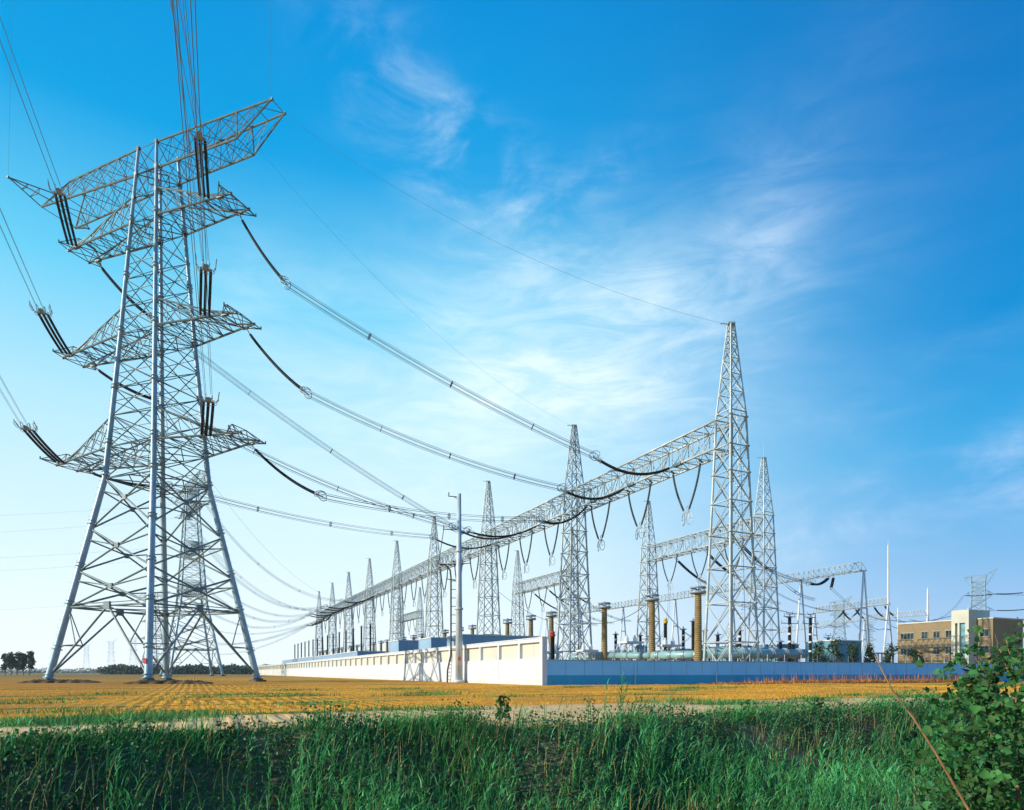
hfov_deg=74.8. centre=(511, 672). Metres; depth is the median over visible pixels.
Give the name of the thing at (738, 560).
hanging insulator
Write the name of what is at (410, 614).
gantry beam
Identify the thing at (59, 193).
insulator string
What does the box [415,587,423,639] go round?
gantry column
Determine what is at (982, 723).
poplar sapling
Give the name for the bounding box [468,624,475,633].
bushing
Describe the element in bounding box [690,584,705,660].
bushing
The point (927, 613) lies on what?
frame post
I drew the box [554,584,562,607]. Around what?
hanging insulator
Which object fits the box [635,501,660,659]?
gantry column
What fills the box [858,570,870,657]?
frame post
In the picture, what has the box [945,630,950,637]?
window
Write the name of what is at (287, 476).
insulator string
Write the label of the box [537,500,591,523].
insulator string
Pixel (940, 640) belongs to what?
office building
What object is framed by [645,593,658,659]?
bushing
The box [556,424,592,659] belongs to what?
gantry column
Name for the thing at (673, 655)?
gas pipe
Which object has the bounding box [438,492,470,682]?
utility pole
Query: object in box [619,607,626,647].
frame post
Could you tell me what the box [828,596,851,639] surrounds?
lattice pylon
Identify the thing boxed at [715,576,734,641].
conductor bundle
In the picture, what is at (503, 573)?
hanging insulator
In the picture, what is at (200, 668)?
treeline
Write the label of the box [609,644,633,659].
equipment stand
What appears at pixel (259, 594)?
conductor bundle
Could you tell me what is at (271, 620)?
conductor bundle
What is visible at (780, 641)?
surge arrester
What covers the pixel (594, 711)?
weed plant
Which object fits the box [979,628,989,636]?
window
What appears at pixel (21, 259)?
conductor bundle
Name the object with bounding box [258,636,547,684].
perimeter wall
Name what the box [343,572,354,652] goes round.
gantry column
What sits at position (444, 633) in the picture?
bushing
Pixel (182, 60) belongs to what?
conductor bundle
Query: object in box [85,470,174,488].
insulator string
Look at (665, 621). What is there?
surge arrester
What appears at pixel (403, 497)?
conductor bundle
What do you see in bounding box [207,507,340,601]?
conductor bundle
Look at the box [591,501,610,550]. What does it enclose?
hanging insulator
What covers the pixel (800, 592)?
frame post
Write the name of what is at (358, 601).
insulator string
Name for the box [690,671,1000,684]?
dry weeds
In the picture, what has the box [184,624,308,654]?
conductor bundle
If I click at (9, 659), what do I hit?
tree
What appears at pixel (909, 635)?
window
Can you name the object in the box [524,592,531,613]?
hanging insulator
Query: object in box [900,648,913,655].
window
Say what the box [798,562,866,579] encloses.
truss beam
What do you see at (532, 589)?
gantry beam
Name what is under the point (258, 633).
conductor bundle
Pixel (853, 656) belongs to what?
tree
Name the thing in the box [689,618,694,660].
surge arrester
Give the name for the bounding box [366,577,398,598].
gantry beam
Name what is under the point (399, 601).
gantry column
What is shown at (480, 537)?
insulator string
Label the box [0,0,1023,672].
sky
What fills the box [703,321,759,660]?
gantry column
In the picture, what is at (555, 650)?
equipment stand
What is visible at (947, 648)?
window
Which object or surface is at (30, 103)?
conductor bundle
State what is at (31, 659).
tree
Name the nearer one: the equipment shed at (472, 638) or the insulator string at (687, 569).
the equipment shed at (472, 638)
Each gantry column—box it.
[314,591,323,655]
[328,582,336,654]
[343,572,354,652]
[363,558,376,650]
[388,540,404,650]
[395,595,402,638]
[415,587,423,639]
[424,516,443,637]
[476,481,500,634]
[510,550,524,635]
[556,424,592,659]
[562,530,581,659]
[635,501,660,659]
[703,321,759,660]
[747,450,779,660]
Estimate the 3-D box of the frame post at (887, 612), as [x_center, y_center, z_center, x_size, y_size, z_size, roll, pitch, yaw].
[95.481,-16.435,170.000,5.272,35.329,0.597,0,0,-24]
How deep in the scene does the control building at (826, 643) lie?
113.65 m
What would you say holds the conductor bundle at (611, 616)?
hanging from the insulator string
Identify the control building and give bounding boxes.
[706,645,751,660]
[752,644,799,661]
[804,640,862,661]
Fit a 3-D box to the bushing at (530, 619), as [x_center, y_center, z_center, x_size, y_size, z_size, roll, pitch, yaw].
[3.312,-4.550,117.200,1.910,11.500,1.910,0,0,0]
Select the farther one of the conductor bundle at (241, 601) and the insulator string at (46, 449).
the conductor bundle at (241, 601)
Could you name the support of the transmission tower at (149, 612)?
on the ground at (9, 682)
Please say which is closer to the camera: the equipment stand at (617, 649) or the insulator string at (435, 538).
the equipment stand at (617, 649)
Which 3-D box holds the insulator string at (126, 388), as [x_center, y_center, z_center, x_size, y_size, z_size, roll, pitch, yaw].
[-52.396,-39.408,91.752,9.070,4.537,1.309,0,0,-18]
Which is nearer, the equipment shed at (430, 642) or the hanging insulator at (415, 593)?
the equipment shed at (430, 642)
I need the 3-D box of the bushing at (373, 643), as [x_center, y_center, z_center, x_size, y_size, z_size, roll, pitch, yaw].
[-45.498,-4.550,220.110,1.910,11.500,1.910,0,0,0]
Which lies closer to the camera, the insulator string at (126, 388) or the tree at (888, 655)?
the insulator string at (126, 388)
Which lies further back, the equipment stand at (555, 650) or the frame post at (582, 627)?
the frame post at (582, 627)
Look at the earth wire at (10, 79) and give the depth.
71.98 m
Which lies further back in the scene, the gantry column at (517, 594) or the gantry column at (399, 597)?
the gantry column at (517, 594)
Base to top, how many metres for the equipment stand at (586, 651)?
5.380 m
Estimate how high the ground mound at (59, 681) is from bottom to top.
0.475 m
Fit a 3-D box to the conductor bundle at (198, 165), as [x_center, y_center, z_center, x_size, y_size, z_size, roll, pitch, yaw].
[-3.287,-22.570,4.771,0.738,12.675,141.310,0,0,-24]
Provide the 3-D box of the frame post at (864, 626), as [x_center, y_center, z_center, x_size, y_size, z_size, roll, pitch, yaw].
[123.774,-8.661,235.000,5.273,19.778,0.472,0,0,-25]
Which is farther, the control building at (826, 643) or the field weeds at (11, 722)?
the control building at (826, 643)
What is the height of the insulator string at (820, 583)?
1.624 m
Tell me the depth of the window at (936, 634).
149.94 m
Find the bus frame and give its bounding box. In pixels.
[874,652,893,662]
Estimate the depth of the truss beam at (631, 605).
194.76 m
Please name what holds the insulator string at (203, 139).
attached to the transmission tower at (149, 612)
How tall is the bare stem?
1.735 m
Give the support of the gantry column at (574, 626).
on the ground at (9, 682)
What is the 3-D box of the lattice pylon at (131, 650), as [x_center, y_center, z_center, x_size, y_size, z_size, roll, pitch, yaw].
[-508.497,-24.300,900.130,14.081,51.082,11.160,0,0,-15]
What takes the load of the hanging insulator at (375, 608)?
hanging from the gantry beam at (375, 587)
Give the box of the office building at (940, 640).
[896,609,1023,674]
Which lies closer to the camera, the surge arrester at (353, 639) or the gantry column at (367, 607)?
the surge arrester at (353, 639)
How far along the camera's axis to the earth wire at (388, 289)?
89.37 m
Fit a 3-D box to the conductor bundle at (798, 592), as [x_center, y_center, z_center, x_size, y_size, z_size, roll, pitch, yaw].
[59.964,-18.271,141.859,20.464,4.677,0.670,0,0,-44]
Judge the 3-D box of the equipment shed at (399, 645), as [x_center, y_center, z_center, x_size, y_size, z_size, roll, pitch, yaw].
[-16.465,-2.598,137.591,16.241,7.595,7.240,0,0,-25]
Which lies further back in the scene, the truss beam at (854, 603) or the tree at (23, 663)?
the tree at (23, 663)
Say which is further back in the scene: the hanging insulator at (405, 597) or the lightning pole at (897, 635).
the hanging insulator at (405, 597)
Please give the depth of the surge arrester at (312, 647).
253.87 m
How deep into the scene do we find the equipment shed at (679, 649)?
135.37 m
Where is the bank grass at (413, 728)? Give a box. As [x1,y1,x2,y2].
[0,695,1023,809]
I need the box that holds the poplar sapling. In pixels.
[901,617,1023,809]
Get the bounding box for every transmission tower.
[7,97,285,681]
[137,591,169,666]
[158,470,225,675]
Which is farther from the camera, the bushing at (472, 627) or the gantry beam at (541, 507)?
the bushing at (472, 627)
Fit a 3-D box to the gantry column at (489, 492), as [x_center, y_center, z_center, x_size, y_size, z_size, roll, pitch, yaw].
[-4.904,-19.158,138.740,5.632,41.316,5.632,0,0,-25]
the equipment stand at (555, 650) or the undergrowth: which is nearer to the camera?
the undergrowth
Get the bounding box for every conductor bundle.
[0,17,60,190]
[0,209,43,309]
[0,376,28,427]
[154,624,306,645]
[164,400,466,531]
[165,324,451,526]
[169,0,202,130]
[170,608,316,634]
[171,0,209,265]
[172,0,212,400]
[173,486,430,538]
[179,622,315,644]
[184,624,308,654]
[187,519,311,611]
[190,560,310,616]
[190,598,305,628]
[206,545,324,609]
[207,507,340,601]
[208,590,321,622]
[286,282,593,458]
[308,390,559,490]
[322,493,539,521]
[573,605,644,623]
[590,603,627,621]
[650,589,727,641]
[706,584,747,607]
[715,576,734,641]
[748,556,810,583]
[756,581,833,610]
[773,570,814,600]
[836,594,888,620]
[883,594,993,621]
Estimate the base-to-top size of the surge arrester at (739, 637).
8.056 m
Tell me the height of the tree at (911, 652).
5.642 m
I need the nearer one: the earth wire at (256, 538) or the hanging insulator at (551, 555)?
the hanging insulator at (551, 555)
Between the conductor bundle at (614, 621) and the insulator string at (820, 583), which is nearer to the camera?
the insulator string at (820, 583)
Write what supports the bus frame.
on the ground at (9, 682)
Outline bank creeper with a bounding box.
[0,686,1013,809]
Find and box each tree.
[0,653,7,674]
[4,651,16,674]
[13,651,20,674]
[17,652,29,674]
[26,651,35,674]
[811,641,829,661]
[821,637,845,661]
[842,641,860,661]
[862,643,878,661]
[882,642,898,662]
[905,646,927,662]
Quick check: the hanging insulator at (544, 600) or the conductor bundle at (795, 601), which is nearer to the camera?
the conductor bundle at (795, 601)
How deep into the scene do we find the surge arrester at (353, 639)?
189.42 m
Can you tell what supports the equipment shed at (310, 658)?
on the ground at (9, 682)
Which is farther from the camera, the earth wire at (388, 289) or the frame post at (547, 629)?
the frame post at (547, 629)
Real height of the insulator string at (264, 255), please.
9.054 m
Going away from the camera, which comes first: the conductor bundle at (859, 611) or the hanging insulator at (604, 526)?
the hanging insulator at (604, 526)
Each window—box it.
[900,632,913,640]
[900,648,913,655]
[921,631,927,639]
[932,630,940,638]
[932,646,940,654]
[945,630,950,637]
[945,646,950,654]
[961,623,964,657]
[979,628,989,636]
[979,645,989,653]
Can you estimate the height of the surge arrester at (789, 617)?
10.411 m
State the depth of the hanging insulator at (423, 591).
177.25 m
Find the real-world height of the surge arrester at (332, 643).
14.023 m
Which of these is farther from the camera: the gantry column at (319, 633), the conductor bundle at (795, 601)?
the gantry column at (319, 633)
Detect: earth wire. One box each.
[8,24,11,168]
[204,472,314,589]
[259,149,571,425]
[285,114,727,324]
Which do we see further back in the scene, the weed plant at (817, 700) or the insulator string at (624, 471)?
the insulator string at (624, 471)
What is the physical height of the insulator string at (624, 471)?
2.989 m
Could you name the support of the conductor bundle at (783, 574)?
hanging from the insulator string at (820, 583)
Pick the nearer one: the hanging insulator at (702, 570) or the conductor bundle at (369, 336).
the conductor bundle at (369, 336)
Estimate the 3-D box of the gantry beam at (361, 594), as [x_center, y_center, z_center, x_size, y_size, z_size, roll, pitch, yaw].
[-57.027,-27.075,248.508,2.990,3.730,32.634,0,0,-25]
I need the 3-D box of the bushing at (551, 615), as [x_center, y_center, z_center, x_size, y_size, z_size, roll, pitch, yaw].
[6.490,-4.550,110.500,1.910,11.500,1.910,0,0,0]
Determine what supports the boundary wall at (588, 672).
on the ground at (9, 682)
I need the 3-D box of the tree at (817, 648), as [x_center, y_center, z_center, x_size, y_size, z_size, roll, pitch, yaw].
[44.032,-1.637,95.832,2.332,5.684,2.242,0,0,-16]
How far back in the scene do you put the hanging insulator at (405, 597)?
194.27 m
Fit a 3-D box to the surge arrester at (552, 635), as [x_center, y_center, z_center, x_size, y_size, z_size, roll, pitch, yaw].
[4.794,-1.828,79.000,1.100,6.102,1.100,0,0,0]
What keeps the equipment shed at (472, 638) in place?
on the ground at (9, 682)
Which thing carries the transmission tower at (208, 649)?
on the ground at (9, 682)
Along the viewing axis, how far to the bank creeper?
13.31 m
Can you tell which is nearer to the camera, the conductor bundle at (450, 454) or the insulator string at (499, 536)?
the conductor bundle at (450, 454)
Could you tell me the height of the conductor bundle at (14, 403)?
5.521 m
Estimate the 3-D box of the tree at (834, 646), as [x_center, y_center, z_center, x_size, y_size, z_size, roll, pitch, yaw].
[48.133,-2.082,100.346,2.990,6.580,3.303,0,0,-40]
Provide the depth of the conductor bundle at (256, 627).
259.44 m
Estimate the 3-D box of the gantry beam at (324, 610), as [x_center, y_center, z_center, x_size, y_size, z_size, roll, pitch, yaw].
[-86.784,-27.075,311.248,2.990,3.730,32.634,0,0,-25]
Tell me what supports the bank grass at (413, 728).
on the ground at (9, 682)
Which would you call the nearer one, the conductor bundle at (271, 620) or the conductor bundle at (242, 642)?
the conductor bundle at (271, 620)
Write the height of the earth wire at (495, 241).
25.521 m
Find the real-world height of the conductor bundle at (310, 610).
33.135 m
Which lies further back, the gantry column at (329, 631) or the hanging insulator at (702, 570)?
the gantry column at (329, 631)
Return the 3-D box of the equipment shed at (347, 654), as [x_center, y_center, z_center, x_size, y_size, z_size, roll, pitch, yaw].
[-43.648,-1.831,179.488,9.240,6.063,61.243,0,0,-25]
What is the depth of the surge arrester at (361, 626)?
180.19 m
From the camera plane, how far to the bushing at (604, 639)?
95.84 m
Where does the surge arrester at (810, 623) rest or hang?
on the ground at (9, 682)
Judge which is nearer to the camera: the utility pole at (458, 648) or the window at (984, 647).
the utility pole at (458, 648)
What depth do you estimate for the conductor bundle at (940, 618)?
261.51 m
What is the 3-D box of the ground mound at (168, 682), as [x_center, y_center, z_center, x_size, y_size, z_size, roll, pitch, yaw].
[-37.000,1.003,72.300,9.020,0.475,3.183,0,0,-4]
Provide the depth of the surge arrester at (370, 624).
171.01 m
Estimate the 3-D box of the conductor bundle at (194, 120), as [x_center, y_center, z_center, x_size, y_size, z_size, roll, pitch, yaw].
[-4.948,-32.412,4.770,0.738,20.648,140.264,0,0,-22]
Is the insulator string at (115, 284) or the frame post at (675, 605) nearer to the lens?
the insulator string at (115, 284)
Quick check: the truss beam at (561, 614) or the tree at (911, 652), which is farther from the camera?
the truss beam at (561, 614)
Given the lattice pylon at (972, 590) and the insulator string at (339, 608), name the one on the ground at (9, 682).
the lattice pylon at (972, 590)
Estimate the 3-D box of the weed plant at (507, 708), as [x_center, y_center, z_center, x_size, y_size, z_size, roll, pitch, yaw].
[-0.206,0.845,15.327,0.395,0.652,0.499,0,0,0]
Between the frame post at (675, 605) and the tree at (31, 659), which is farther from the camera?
the tree at (31, 659)
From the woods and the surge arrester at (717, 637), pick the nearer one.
the surge arrester at (717, 637)
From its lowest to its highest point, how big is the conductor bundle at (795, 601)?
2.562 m
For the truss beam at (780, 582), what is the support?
attached to the frame post at (800, 592)
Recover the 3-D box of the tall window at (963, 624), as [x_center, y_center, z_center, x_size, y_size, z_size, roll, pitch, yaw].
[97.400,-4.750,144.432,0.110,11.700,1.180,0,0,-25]
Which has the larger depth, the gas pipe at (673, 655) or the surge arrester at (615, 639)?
the surge arrester at (615, 639)
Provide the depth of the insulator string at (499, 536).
111.89 m
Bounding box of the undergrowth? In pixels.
[907,729,1023,809]
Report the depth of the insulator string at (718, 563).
141.34 m
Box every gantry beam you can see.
[317,607,333,619]
[330,599,351,613]
[346,590,372,607]
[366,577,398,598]
[393,559,437,587]
[397,610,419,622]
[430,533,490,571]
[484,493,577,548]
[515,569,572,593]
[570,419,732,511]
[646,516,762,561]
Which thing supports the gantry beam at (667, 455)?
attached to the gantry column at (731, 326)
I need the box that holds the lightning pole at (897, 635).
[897,608,897,662]
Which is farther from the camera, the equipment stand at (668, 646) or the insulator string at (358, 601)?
the insulator string at (358, 601)
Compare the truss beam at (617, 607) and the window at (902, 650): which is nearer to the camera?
the window at (902, 650)
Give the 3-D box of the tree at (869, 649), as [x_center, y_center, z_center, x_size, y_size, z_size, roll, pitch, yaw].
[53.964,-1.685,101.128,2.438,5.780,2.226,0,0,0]
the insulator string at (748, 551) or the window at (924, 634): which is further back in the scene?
the window at (924, 634)
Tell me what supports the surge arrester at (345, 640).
on the ground at (9, 682)
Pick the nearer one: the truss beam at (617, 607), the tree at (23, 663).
the truss beam at (617, 607)
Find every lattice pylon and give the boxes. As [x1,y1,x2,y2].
[107,639,116,664]
[128,637,137,665]
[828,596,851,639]
[862,620,876,660]
[962,568,997,610]
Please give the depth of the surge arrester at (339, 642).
207.83 m
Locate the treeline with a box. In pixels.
[0,663,270,673]
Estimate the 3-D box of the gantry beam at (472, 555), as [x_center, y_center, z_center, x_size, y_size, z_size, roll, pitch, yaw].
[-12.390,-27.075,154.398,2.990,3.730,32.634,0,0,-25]
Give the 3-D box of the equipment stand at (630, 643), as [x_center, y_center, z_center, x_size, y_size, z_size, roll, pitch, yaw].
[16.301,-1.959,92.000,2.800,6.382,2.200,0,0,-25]
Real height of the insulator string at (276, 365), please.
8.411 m
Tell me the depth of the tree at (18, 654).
294.43 m
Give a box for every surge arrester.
[312,640,313,655]
[331,634,334,653]
[338,631,339,652]
[345,630,346,651]
[352,627,353,650]
[359,625,362,650]
[369,622,371,650]
[550,631,554,658]
[612,632,618,649]
[663,618,667,659]
[680,626,686,660]
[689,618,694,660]
[714,632,721,646]
[736,630,743,660]
[775,638,785,661]
[781,611,797,661]
[791,641,796,661]
[802,612,817,661]
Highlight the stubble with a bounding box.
[0,683,1019,719]
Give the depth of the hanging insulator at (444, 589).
163.22 m
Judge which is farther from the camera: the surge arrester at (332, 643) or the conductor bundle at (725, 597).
the surge arrester at (332, 643)
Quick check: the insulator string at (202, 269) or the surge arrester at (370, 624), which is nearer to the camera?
the insulator string at (202, 269)
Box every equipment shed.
[282,656,313,662]
[314,651,388,659]
[388,640,418,651]
[418,637,446,648]
[446,634,540,645]
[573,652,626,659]
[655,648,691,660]
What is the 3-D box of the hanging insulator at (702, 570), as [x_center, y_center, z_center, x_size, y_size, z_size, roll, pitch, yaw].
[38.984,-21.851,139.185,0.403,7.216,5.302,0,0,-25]
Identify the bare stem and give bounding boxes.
[874,655,969,809]
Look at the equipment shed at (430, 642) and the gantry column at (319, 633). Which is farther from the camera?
the gantry column at (319, 633)
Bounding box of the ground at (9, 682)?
[0,673,1023,809]
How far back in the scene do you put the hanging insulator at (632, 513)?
91.32 m
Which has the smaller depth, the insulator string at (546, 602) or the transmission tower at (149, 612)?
the transmission tower at (149, 612)
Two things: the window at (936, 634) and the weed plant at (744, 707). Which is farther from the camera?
the window at (936, 634)
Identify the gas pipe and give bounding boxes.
[571,654,609,659]
[608,651,649,659]
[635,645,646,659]
[650,650,707,660]
[702,646,783,660]
[706,648,808,661]
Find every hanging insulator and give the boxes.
[373,597,376,618]
[380,594,384,614]
[401,584,406,609]
[411,580,416,606]
[421,578,426,602]
[440,568,447,597]
[470,555,478,588]
[498,542,509,579]
[519,533,532,573]
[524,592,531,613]
[538,588,546,611]
[544,521,558,565]
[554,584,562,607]
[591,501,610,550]
[627,483,651,539]
[662,557,676,589]
[672,462,700,525]
[691,549,707,584]
[724,540,743,578]
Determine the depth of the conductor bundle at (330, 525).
107.34 m
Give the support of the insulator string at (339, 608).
hanging from the gantry beam at (361, 594)
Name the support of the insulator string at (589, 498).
hanging from the gantry beam at (667, 455)
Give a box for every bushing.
[371,641,375,650]
[441,630,448,636]
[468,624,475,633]
[502,618,511,634]
[526,614,535,635]
[546,610,556,658]
[598,601,610,659]
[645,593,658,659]
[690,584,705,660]
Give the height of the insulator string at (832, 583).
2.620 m
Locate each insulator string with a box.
[13,419,63,463]
[29,301,71,355]
[47,179,77,247]
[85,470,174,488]
[92,365,165,402]
[96,260,152,320]
[188,120,209,202]
[196,256,216,318]
[198,388,219,437]
[238,213,290,289]
[244,326,311,398]
[249,443,326,500]
[324,603,356,608]
[340,594,376,602]
[429,534,496,548]
[449,522,518,539]
[463,522,541,537]
[533,592,557,610]
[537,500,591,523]
[557,483,628,499]
[589,450,676,475]
[675,558,706,584]
[706,552,738,577]
[739,542,772,573]
[806,576,830,585]
[830,576,834,588]
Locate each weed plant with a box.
[495,695,511,720]
[583,695,595,717]
[740,699,755,711]
[810,697,824,709]
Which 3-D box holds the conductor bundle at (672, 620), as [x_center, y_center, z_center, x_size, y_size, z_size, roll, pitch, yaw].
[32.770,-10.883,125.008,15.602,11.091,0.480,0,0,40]
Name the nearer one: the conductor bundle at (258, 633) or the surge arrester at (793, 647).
the surge arrester at (793, 647)
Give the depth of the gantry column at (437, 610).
169.64 m
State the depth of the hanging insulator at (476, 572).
145.37 m
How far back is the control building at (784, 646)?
125.59 m
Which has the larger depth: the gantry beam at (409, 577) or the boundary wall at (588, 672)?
the gantry beam at (409, 577)
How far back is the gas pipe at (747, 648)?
97.20 m
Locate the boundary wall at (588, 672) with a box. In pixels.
[547,654,1023,684]
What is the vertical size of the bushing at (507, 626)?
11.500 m
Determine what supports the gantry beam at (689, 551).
attached to the gantry column at (763, 535)
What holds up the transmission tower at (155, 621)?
on the ground at (9, 682)
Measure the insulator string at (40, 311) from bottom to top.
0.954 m
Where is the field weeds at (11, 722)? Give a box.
[0,685,1022,731]
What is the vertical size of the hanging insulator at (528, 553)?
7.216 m
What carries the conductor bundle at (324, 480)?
hanging from the insulator string at (126, 388)
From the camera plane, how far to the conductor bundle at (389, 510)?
88.00 m
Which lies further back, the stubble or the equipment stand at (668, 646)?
the equipment stand at (668, 646)
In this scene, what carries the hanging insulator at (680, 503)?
hanging from the gantry beam at (667, 455)
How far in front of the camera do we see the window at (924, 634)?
152.37 m
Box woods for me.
[0,668,99,672]
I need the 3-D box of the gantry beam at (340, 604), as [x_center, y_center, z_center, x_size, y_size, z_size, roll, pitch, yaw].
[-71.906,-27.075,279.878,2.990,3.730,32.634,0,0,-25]
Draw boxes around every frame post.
[545,619,548,642]
[579,613,584,644]
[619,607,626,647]
[671,599,679,647]
[727,600,736,644]
[796,580,805,643]
[812,613,817,640]
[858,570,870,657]
[862,620,867,657]
[883,545,892,658]
[926,589,928,620]
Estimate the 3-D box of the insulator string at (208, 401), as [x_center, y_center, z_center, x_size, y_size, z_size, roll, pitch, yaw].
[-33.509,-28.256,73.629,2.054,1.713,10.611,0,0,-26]
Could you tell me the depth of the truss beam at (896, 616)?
224.56 m
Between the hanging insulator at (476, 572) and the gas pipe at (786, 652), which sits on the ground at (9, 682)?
the gas pipe at (786, 652)
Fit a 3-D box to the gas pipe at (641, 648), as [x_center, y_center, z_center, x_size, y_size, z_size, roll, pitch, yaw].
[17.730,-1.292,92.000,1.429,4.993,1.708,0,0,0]
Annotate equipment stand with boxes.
[547,644,562,658]
[576,643,598,659]
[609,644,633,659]
[618,635,643,659]
[656,638,681,660]
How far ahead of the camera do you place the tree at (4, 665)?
299.25 m
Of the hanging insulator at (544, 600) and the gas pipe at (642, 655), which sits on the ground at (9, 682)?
the gas pipe at (642, 655)
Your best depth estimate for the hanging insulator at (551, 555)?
113.83 m
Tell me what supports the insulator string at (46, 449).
attached to the transmission tower at (149, 612)
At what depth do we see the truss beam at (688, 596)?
172.86 m
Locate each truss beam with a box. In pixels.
[545,609,576,618]
[582,601,624,613]
[621,593,676,606]
[673,584,733,599]
[733,572,803,590]
[780,615,863,632]
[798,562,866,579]
[813,597,889,612]
[863,610,926,619]
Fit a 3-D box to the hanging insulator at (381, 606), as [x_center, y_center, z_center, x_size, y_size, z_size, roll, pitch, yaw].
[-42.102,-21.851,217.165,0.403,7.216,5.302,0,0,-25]
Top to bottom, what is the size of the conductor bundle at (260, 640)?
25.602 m
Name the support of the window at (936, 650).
in the office building at (940, 640)
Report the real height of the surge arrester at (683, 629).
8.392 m
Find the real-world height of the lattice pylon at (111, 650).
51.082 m
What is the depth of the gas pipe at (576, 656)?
98.04 m
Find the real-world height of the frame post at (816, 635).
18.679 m
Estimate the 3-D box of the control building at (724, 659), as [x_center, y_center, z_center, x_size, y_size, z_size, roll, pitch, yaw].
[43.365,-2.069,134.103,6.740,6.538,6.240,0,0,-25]
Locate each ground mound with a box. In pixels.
[18,679,101,682]
[123,680,213,683]
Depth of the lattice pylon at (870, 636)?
618.67 m
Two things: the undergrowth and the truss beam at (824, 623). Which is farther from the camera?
the truss beam at (824, 623)
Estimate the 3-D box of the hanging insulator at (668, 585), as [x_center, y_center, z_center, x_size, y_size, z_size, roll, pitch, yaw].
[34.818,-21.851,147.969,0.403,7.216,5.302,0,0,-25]
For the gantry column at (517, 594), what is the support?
on the ground at (9, 682)
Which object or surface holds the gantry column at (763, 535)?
on the ground at (9, 682)

